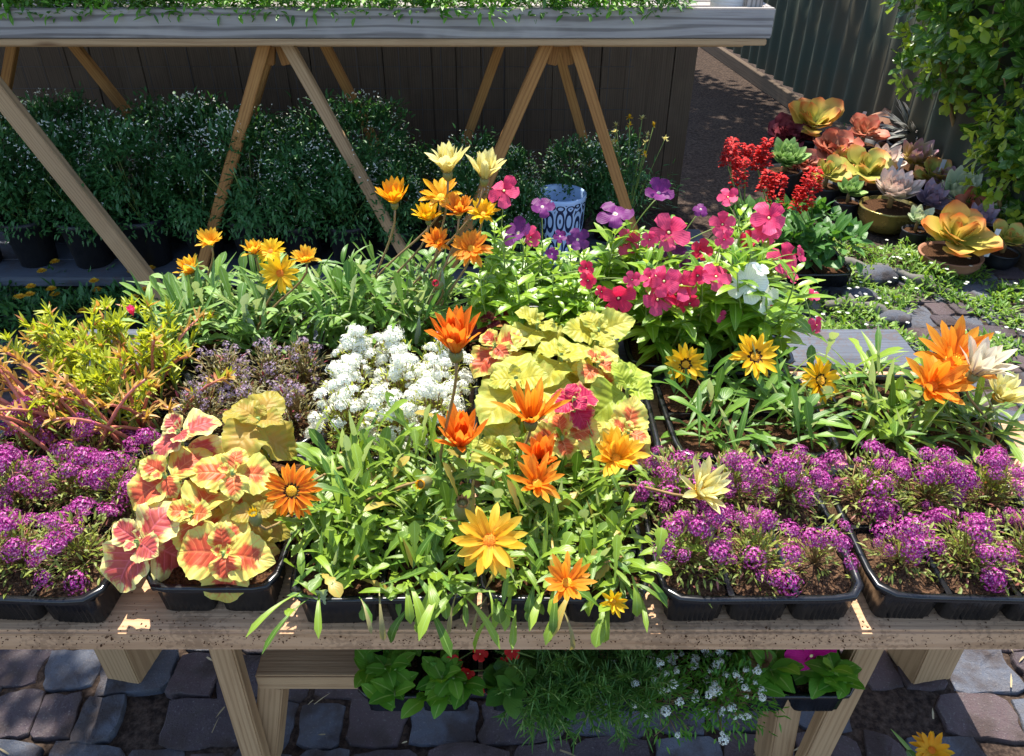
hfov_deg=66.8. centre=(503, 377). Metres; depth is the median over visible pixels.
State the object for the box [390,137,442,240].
potted plant
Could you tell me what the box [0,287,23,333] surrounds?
bedding plant
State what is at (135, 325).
nursery pot
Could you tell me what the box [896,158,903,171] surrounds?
plant tag
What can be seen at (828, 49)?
corrugated fence
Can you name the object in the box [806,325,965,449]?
gazania plant
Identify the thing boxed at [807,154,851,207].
potted succulent
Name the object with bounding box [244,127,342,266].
potted plant
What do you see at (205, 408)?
alyssum plant
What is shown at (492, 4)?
bedding plant
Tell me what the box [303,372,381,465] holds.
alyssum plant
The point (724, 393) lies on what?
gazania plant
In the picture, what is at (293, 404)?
alyssum plant
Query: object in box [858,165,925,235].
potted succulent
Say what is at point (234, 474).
coleus plant
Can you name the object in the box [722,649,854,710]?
seedling tray
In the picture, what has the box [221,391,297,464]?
coleus plant
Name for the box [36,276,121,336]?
bedding plant
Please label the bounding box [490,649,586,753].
dianthus plant
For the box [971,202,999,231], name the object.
potted succulent
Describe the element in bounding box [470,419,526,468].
coleus plant
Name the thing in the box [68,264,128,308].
bedding plant
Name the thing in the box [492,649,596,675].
dianthus plant
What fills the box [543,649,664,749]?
dianthus plant
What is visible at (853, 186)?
potted succulent
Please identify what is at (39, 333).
portulaca plant
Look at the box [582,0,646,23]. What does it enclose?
bedding plant
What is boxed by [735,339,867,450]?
gazania plant
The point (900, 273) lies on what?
driftwood
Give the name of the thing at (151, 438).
alyssum plant
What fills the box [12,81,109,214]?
potted plant
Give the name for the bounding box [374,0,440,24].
bedding plant
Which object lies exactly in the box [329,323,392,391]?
alyssum plant
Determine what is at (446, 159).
gazania plant
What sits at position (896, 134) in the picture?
potted succulent
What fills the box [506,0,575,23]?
bedding plant
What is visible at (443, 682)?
petunia plant
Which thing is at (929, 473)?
alyssum plant
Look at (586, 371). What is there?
coleus plant
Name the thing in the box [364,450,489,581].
gazania plant
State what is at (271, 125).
potted plant
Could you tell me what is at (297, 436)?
seedling tray
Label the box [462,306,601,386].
seedling tray
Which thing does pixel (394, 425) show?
alyssum plant
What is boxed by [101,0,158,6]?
bedding plant
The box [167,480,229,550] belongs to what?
coleus plant
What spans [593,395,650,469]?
coleus plant
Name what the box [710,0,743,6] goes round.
ribbed pot
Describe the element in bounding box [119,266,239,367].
gazania plant
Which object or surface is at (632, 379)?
coleus plant
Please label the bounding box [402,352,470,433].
alyssum plant
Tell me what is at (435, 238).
gazania plant
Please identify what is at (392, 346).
alyssum plant
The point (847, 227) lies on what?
salvia plant
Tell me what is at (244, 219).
potted plant
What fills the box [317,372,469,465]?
seedling tray
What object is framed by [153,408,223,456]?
coleus plant
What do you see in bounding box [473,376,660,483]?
seedling tray
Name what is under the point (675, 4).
bedding plant
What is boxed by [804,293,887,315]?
driftwood
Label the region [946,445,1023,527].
alyssum plant
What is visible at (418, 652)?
petunia plant
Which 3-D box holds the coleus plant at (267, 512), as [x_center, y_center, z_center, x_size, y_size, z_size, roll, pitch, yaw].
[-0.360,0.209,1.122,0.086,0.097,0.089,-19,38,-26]
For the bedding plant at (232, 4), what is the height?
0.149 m
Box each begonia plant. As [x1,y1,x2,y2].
[446,649,524,666]
[461,649,542,718]
[500,649,573,666]
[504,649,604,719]
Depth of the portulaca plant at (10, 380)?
1.29 m
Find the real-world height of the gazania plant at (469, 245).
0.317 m
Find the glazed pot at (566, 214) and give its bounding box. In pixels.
[536,184,586,264]
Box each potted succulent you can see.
[766,137,811,197]
[767,112,813,163]
[781,148,818,191]
[788,97,844,148]
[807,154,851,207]
[813,127,863,178]
[829,145,855,179]
[832,144,897,199]
[833,175,867,217]
[849,113,889,151]
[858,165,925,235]
[861,108,899,146]
[868,143,908,168]
[872,98,917,159]
[878,121,898,147]
[899,138,938,198]
[900,204,934,249]
[911,157,951,203]
[913,177,953,226]
[918,200,1002,276]
[925,166,955,184]
[931,165,982,214]
[955,186,985,208]
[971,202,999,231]
[983,218,1023,269]
[986,188,1009,232]
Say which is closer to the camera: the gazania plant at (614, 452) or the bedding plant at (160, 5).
the gazania plant at (614, 452)
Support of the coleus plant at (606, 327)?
on the seedling tray at (653, 433)
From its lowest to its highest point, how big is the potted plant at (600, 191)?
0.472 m
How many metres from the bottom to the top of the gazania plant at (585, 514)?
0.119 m
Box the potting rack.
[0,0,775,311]
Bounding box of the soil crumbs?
[1,592,1023,650]
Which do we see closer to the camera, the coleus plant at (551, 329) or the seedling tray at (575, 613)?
the seedling tray at (575, 613)
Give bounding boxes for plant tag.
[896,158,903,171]
[937,160,946,173]
[984,229,1000,256]
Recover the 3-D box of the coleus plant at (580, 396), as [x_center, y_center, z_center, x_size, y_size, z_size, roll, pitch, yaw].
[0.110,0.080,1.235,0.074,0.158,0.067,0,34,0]
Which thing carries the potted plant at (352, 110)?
on the shelf
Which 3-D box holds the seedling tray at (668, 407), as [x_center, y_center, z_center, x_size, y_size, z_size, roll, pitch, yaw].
[0.425,0.085,1.408,0.282,0.067,0.262,-1,34,-1]
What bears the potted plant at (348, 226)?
on the shelf
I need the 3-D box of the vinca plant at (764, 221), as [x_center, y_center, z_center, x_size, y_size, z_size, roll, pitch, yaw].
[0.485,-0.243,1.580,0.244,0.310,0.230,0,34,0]
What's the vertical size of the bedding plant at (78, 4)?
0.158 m
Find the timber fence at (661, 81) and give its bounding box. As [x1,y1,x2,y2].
[0,47,697,210]
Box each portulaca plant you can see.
[0,295,182,425]
[0,348,81,453]
[25,329,236,452]
[49,293,218,416]
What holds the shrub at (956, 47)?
on the ground at (726, 103)
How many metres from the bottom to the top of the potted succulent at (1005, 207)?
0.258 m
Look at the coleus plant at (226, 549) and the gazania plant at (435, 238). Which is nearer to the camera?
the coleus plant at (226, 549)
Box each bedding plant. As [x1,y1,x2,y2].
[0,0,46,25]
[0,280,50,328]
[0,283,77,346]
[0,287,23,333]
[4,0,76,21]
[16,259,98,324]
[32,0,104,24]
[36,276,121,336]
[62,0,129,6]
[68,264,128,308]
[76,0,150,23]
[92,271,162,320]
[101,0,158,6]
[117,265,154,300]
[122,0,198,23]
[164,0,222,21]
[206,0,272,26]
[217,0,275,6]
[239,0,306,26]
[281,0,358,26]
[301,0,360,6]
[330,0,396,26]
[348,0,401,6]
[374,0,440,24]
[416,0,478,22]
[435,0,483,6]
[459,0,520,26]
[474,0,524,6]
[499,0,556,6]
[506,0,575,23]
[546,0,608,22]
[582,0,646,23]
[600,0,638,6]
[619,0,682,6]
[631,0,697,19]
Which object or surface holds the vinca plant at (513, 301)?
on the seedling tray at (468, 349)
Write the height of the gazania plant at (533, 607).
0.160 m
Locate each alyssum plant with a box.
[0,396,69,465]
[0,442,59,518]
[0,506,70,598]
[23,496,124,594]
[24,439,116,519]
[51,410,138,471]
[68,444,166,524]
[117,427,187,483]
[169,376,235,441]
[189,341,255,408]
[217,373,275,422]
[234,337,304,391]
[268,374,325,435]
[270,335,334,400]
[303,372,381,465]
[319,353,378,427]
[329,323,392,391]
[358,384,431,466]
[363,324,428,392]
[364,352,425,424]
[400,375,464,459]
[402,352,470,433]
[411,338,478,402]
[610,651,709,753]
[611,649,695,678]
[628,445,719,523]
[645,503,739,606]
[658,649,737,697]
[674,649,764,751]
[691,443,780,522]
[693,649,789,741]
[701,503,809,597]
[743,443,837,530]
[785,513,859,584]
[820,438,918,528]
[857,513,946,585]
[883,445,982,525]
[915,506,1023,595]
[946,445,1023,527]
[988,506,1023,591]
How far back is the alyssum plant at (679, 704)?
1.25 m
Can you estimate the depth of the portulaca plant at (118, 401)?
1.29 m
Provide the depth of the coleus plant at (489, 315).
1.49 m
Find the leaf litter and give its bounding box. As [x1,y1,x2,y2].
[0,649,1023,755]
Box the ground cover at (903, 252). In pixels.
[778,236,1023,363]
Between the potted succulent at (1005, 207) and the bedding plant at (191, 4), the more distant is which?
the potted succulent at (1005, 207)
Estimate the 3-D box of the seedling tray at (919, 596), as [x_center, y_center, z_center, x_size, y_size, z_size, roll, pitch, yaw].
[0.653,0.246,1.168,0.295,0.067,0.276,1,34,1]
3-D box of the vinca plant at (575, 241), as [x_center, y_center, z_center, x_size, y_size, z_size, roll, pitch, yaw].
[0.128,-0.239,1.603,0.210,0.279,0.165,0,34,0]
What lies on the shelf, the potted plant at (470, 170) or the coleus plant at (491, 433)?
the potted plant at (470, 170)
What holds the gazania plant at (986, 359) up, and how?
in the seedling tray at (962, 453)
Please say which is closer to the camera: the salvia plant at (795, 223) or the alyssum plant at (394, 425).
the alyssum plant at (394, 425)
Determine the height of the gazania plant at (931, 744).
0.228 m
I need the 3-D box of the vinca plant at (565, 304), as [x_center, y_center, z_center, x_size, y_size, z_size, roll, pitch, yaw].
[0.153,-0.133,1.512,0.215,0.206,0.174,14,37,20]
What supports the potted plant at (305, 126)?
on the shelf
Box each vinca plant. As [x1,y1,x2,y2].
[457,175,541,312]
[458,247,593,350]
[518,198,616,305]
[535,257,640,347]
[576,177,674,311]
[611,230,734,366]
[621,203,735,304]
[683,233,835,356]
[699,188,805,316]
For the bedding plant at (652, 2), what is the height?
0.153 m
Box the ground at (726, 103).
[0,47,1023,755]
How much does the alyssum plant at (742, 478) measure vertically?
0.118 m
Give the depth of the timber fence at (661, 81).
3.84 m
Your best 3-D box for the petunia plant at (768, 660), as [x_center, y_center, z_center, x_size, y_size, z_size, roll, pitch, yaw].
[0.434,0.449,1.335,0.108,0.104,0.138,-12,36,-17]
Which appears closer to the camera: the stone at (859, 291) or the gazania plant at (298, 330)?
the gazania plant at (298, 330)
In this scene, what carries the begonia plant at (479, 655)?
in the seedling tray at (491, 657)
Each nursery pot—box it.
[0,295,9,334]
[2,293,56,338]
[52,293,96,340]
[100,294,149,328]
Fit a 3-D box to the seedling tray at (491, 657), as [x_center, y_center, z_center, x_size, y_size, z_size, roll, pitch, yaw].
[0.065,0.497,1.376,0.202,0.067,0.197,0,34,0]
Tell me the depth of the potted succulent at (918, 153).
4.26 m
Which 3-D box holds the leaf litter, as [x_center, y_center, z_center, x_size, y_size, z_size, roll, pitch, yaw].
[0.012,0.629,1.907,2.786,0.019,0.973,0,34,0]
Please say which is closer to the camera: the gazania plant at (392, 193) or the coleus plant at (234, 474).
the coleus plant at (234, 474)
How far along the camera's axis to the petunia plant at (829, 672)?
1.26 m
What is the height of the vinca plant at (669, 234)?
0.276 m
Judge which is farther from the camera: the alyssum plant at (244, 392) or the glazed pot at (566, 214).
the glazed pot at (566, 214)
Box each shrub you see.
[585,114,687,237]
[880,0,1023,142]
[959,82,1023,226]
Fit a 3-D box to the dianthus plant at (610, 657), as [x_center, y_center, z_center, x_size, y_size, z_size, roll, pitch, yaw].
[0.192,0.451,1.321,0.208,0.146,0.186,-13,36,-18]
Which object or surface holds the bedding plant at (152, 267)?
on the shelf
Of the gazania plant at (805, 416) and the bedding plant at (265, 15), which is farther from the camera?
the bedding plant at (265, 15)
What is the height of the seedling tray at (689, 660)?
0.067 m
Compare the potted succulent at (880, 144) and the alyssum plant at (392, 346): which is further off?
the potted succulent at (880, 144)
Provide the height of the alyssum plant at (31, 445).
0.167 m
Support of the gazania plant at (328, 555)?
in the seedling tray at (345, 607)
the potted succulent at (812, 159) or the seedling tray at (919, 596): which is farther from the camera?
the potted succulent at (812, 159)
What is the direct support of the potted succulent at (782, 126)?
on the ground at (726, 103)
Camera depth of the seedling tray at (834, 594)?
1.08 m
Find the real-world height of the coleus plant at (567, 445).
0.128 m
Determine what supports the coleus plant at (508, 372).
on the seedling tray at (653, 433)
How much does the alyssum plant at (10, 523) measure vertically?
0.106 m
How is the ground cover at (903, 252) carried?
on the ground at (726, 103)
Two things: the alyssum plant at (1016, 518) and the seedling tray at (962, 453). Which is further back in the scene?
the seedling tray at (962, 453)
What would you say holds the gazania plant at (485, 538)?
in the seedling tray at (575, 613)
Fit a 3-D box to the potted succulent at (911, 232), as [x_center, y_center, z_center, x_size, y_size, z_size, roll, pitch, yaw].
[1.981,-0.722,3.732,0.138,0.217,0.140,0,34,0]
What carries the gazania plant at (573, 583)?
in the seedling tray at (575, 613)
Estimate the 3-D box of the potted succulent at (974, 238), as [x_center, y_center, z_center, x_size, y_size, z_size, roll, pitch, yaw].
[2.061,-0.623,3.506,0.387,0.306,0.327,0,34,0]
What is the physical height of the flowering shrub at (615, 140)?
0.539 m
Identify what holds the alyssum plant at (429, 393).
in the seedling tray at (375, 457)
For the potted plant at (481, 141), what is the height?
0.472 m
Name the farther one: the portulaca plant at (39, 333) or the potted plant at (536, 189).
the potted plant at (536, 189)
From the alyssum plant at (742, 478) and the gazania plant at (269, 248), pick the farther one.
the gazania plant at (269, 248)
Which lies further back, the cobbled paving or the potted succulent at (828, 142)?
the potted succulent at (828, 142)
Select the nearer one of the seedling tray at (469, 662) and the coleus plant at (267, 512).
the coleus plant at (267, 512)
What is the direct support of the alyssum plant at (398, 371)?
on the seedling tray at (375, 457)
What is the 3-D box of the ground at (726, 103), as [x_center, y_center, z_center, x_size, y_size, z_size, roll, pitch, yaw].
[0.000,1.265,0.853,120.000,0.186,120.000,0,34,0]
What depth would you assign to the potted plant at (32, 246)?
2.99 m
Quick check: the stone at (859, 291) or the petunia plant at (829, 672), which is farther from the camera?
the stone at (859, 291)
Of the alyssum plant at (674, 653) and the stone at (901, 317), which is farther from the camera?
the stone at (901, 317)
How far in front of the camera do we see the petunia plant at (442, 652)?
1.33 m
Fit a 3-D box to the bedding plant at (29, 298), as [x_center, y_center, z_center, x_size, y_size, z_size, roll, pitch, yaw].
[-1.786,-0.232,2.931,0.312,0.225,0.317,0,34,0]
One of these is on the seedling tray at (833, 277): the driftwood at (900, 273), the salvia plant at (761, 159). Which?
the salvia plant at (761, 159)
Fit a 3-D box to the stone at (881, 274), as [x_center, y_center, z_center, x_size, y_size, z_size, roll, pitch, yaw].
[1.666,-0.463,3.494,0.199,0.089,0.150,0,34,0]
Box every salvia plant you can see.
[708,136,767,250]
[715,141,796,254]
[748,137,810,247]
[754,169,844,269]
[787,166,875,273]
[788,169,841,242]
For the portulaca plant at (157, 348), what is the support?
on the seedling tray at (171, 393)
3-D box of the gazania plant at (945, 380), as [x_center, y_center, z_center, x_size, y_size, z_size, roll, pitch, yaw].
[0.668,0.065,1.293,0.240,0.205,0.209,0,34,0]
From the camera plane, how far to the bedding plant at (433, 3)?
2.45 m
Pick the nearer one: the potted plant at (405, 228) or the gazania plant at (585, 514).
the gazania plant at (585, 514)
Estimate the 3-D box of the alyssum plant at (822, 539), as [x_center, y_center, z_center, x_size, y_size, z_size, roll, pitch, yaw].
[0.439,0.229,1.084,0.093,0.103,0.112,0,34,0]
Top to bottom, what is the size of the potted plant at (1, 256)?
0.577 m
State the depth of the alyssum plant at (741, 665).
1.26 m
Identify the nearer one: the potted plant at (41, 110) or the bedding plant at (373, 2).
the bedding plant at (373, 2)
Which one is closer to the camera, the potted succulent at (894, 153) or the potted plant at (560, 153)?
the potted plant at (560, 153)
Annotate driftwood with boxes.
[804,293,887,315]
[845,257,959,299]
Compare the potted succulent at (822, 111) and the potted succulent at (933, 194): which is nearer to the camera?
the potted succulent at (933, 194)
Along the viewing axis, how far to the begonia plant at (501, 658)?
1.31 m
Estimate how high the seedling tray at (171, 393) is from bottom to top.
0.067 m
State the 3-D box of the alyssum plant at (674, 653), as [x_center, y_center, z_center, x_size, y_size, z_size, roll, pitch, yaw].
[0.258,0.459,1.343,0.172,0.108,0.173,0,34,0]
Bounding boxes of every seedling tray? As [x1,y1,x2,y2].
[0,370,195,464]
[0,461,170,622]
[145,305,308,383]
[146,453,312,610]
[181,364,332,449]
[290,467,474,622]
[315,306,453,377]
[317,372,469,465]
[358,649,477,710]
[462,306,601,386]
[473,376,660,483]
[478,470,648,622]
[483,649,599,710]
[604,649,726,710]
[622,314,794,387]
[636,464,863,620]
[653,370,840,476]
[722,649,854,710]
[760,237,851,286]
[822,465,1023,620]
[824,375,1017,468]
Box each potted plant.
[0,91,57,235]
[0,119,69,267]
[0,152,11,261]
[8,113,129,268]
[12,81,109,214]
[62,100,157,222]
[62,110,196,267]
[119,86,206,242]
[143,131,229,265]
[149,86,261,242]
[191,98,303,269]
[210,103,316,241]
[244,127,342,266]
[268,89,368,242]
[289,129,392,267]
[318,89,419,242]
[365,150,426,263]
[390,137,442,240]
[431,124,501,221]
[434,152,513,265]
[486,165,557,257]
[497,137,541,230]
[534,132,606,228]
[575,126,648,241]
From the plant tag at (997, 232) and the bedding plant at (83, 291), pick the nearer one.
the bedding plant at (83, 291)
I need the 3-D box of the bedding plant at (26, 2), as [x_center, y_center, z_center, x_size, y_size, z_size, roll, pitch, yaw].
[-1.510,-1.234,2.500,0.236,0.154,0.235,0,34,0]
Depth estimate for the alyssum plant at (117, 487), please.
1.16 m
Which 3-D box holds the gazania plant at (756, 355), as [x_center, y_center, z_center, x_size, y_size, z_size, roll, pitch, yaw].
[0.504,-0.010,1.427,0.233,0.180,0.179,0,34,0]
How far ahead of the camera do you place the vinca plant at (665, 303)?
1.45 m
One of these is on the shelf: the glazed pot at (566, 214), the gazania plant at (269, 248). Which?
the glazed pot at (566, 214)
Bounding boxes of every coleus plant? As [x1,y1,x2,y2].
[100,501,179,592]
[127,445,212,510]
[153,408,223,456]
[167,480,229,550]
[177,513,279,602]
[189,447,278,514]
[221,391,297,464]
[229,490,290,543]
[469,324,527,379]
[470,307,508,346]
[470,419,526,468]
[474,353,571,433]
[510,305,563,355]
[519,336,590,388]
[523,406,601,479]
[551,381,598,430]
[557,307,635,367]
[569,345,621,390]
[589,359,653,433]
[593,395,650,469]
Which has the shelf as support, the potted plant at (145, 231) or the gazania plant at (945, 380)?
the potted plant at (145, 231)
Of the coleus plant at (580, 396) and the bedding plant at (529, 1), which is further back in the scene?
the bedding plant at (529, 1)
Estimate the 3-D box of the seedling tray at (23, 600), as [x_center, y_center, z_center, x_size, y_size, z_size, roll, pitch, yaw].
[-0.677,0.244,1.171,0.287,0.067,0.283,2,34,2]
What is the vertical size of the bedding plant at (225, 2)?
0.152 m
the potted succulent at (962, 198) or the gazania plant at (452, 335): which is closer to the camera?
the gazania plant at (452, 335)
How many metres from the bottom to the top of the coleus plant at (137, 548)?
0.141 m
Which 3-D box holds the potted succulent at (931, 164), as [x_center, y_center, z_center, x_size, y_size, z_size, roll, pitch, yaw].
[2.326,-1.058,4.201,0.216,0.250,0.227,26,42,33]
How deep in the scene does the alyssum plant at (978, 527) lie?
1.07 m
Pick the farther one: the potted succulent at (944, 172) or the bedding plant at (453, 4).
the potted succulent at (944, 172)
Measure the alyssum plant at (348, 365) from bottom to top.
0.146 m
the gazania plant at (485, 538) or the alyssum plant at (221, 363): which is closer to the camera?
the gazania plant at (485, 538)
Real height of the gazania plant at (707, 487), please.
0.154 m
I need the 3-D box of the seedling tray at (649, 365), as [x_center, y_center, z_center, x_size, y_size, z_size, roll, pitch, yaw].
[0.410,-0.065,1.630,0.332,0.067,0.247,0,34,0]
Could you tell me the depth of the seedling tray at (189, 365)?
1.57 m
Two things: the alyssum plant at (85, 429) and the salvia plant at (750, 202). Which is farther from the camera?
the salvia plant at (750, 202)
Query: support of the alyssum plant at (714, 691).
in the seedling tray at (689, 660)
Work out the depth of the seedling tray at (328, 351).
1.57 m
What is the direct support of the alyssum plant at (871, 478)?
in the seedling tray at (919, 596)
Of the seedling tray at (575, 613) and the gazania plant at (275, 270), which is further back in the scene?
the gazania plant at (275, 270)
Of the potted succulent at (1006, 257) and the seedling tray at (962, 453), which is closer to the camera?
the seedling tray at (962, 453)
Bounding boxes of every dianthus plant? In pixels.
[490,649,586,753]
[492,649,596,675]
[510,649,621,736]
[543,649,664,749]
[579,649,647,686]
[584,649,697,751]
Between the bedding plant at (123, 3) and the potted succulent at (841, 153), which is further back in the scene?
the potted succulent at (841, 153)
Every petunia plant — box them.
[353,649,417,710]
[367,649,421,666]
[401,649,485,718]
[423,649,472,657]
[733,649,803,696]
[738,649,772,667]
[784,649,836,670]
[791,650,864,698]
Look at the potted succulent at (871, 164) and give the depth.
4.12 m
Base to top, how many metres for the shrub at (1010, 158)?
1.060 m
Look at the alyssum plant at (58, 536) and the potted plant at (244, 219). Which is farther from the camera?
the potted plant at (244, 219)
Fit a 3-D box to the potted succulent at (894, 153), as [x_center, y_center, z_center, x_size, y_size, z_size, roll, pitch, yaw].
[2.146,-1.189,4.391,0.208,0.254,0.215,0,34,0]
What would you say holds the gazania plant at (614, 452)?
in the seedling tray at (575, 613)
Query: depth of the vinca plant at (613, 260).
1.55 m
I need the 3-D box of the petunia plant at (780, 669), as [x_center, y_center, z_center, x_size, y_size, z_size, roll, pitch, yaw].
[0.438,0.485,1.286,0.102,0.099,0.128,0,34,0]
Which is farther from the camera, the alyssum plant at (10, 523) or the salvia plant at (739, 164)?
the salvia plant at (739, 164)
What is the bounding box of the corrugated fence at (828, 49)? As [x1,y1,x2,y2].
[701,0,1023,271]
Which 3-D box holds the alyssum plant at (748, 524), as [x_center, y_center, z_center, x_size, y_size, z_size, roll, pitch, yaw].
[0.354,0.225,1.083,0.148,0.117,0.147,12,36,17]
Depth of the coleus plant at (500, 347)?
1.40 m
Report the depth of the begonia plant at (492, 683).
1.24 m
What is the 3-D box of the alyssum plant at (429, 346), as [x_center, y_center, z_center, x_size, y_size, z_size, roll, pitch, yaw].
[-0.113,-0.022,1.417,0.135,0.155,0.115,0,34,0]
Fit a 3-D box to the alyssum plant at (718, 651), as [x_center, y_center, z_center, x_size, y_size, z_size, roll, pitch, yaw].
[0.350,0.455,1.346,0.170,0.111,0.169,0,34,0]
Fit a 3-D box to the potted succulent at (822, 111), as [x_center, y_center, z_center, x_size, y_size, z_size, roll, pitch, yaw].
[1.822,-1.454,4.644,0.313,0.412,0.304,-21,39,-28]
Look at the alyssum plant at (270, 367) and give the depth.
1.44 m
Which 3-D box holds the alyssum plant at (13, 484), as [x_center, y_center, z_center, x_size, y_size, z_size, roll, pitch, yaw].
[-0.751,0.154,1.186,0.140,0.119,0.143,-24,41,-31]
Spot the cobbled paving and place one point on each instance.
(972, 709)
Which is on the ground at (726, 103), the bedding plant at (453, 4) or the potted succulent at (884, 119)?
the potted succulent at (884, 119)
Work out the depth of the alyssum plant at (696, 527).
1.06 m
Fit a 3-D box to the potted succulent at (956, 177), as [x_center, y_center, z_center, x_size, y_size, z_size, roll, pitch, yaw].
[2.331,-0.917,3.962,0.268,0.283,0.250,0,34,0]
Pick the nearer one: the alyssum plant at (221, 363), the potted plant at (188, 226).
the alyssum plant at (221, 363)
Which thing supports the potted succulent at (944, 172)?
on the ground at (726, 103)
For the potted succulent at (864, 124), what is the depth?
4.52 m
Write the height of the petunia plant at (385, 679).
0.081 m
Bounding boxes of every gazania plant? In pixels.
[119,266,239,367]
[129,227,238,344]
[189,244,321,373]
[215,238,317,327]
[233,254,396,363]
[246,501,427,653]
[248,399,434,529]
[274,443,432,567]
[283,227,450,365]
[306,175,462,336]
[350,507,499,656]
[363,305,488,525]
[364,141,505,351]
[364,191,492,367]
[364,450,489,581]
[439,498,596,651]
[449,453,613,600]
[455,377,592,518]
[518,451,703,564]
[534,422,664,529]
[543,510,671,649]
[610,451,731,525]
[651,335,748,411]
[654,366,796,473]
[725,333,837,413]
[727,357,863,497]
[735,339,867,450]
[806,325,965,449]
[832,353,981,477]
[882,315,1014,429]
[891,729,954,755]
[906,334,1023,468]
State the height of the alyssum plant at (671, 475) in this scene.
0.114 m
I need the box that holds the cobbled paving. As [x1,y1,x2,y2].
[0,267,1023,755]
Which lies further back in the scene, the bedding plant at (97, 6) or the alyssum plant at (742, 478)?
the bedding plant at (97, 6)
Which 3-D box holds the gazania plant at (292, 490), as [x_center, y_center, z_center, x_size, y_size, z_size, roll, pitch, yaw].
[-0.259,0.145,1.178,0.311,0.182,0.214,-27,42,-34]
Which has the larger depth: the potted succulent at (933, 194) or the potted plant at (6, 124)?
the potted succulent at (933, 194)
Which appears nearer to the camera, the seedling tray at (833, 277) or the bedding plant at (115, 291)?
the bedding plant at (115, 291)
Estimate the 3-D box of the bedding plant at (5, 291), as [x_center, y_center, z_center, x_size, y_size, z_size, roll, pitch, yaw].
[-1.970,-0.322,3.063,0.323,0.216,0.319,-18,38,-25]
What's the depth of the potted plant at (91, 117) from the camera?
3.06 m
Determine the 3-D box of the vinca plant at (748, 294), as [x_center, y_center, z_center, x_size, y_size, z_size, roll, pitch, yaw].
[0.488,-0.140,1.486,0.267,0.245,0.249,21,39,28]
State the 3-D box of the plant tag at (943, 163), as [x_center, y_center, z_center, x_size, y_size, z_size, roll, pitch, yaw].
[2.341,-1.106,4.165,0.022,0.135,0.002,8,35,8]
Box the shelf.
[0,229,703,292]
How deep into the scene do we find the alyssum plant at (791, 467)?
1.17 m
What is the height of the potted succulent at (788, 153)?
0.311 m
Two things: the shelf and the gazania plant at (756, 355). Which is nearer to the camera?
the gazania plant at (756, 355)
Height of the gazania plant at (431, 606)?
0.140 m
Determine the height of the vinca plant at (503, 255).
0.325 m
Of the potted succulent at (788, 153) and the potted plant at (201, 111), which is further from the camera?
the potted succulent at (788, 153)
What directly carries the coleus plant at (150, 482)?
on the seedling tray at (177, 590)
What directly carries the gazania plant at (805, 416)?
in the seedling tray at (668, 407)
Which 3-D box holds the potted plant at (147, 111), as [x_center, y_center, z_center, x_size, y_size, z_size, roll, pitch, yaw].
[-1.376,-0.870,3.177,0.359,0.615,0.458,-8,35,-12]
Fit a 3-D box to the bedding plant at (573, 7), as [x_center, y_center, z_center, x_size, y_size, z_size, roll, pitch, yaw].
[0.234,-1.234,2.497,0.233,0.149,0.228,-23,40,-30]
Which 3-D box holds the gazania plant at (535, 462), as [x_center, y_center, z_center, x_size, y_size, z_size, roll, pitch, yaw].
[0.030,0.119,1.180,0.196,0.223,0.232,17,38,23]
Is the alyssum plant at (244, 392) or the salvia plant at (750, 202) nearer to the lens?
the alyssum plant at (244, 392)
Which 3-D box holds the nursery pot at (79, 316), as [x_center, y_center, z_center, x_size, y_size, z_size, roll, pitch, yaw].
[-1.685,-0.236,3.093,0.190,0.127,0.188,0,34,0]
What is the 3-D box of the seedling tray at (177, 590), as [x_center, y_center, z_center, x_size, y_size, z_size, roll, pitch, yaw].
[-0.403,0.232,1.189,0.187,0.067,0.290,0,34,0]
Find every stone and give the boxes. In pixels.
[841,287,878,301]
[852,265,898,286]
[878,310,911,326]
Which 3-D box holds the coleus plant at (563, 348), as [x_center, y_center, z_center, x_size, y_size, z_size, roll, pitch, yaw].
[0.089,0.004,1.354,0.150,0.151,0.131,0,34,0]
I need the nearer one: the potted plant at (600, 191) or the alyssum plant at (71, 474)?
the alyssum plant at (71, 474)
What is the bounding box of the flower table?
[0,329,1023,755]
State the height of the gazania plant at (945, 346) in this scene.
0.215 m
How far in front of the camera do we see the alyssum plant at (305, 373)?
1.44 m
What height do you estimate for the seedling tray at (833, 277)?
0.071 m

